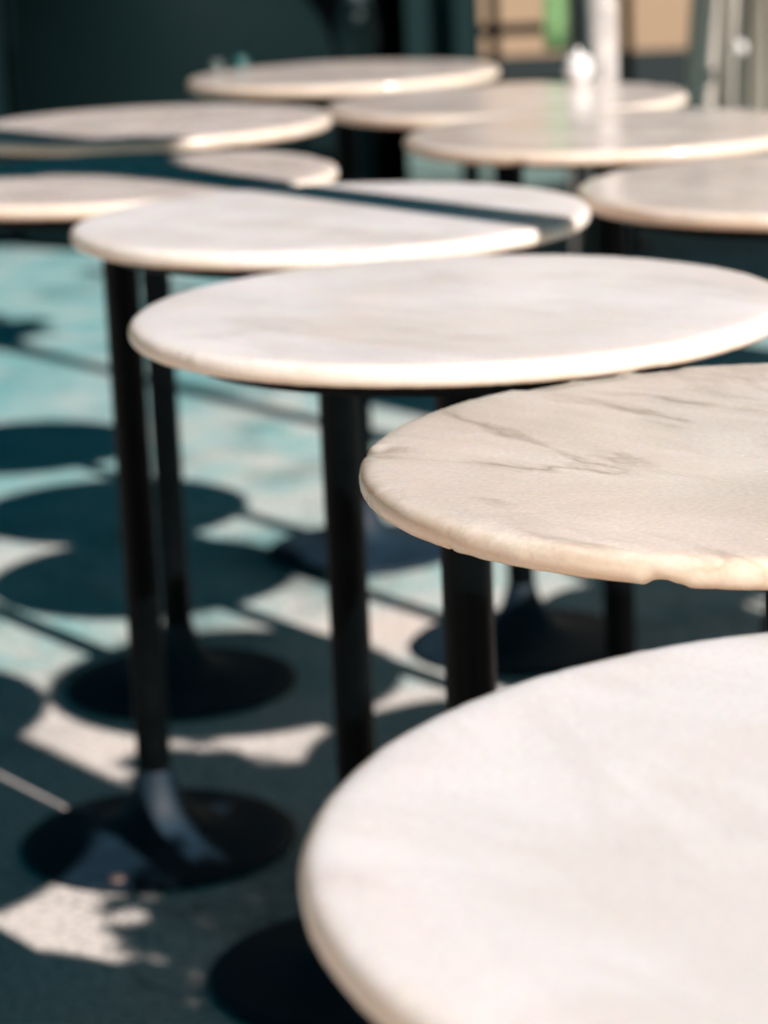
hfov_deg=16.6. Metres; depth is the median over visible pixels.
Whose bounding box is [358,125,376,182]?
table leg
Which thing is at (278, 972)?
bistro table
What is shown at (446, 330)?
bistro table
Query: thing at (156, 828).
bistro table
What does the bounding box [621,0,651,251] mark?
canopy post
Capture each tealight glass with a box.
[210,59,223,71]
[234,56,246,69]
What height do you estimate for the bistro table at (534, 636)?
0.951 m
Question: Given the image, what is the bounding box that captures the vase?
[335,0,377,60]
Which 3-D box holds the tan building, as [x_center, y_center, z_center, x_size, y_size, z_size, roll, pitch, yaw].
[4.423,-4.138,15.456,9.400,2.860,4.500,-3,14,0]
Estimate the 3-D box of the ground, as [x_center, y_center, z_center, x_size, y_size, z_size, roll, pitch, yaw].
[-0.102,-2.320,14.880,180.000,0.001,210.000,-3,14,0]
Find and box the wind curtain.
[686,0,767,111]
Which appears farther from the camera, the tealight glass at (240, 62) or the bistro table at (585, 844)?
the tealight glass at (240, 62)
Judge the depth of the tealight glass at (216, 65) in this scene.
5.15 m
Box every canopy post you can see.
[562,0,587,254]
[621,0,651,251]
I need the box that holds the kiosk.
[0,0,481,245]
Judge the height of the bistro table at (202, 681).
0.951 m
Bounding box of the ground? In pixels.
[0,107,767,1023]
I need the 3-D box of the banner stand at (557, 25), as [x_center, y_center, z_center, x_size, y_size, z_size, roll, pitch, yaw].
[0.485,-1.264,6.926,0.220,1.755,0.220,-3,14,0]
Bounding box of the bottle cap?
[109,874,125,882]
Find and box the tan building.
[479,0,690,106]
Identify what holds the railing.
on the ground
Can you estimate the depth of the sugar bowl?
4.55 m
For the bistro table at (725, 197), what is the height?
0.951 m
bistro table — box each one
[0,104,331,720]
[0,150,338,892]
[70,182,589,1023]
[128,254,767,711]
[187,59,499,575]
[299,632,767,1023]
[327,81,687,676]
[359,363,767,632]
[403,108,767,659]
[575,154,767,239]
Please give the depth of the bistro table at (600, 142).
3.78 m
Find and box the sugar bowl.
[563,47,592,83]
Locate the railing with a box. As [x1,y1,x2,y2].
[480,0,575,193]
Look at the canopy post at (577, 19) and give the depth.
8.86 m
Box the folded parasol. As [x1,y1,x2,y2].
[583,0,617,255]
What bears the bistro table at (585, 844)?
on the ground
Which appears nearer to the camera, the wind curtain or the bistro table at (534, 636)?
the bistro table at (534, 636)
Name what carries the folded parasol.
on the ground
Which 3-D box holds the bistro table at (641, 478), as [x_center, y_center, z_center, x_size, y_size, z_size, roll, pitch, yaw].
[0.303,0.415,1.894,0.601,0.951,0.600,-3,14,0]
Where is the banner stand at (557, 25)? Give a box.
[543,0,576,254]
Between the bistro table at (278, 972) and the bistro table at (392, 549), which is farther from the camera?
the bistro table at (392, 549)

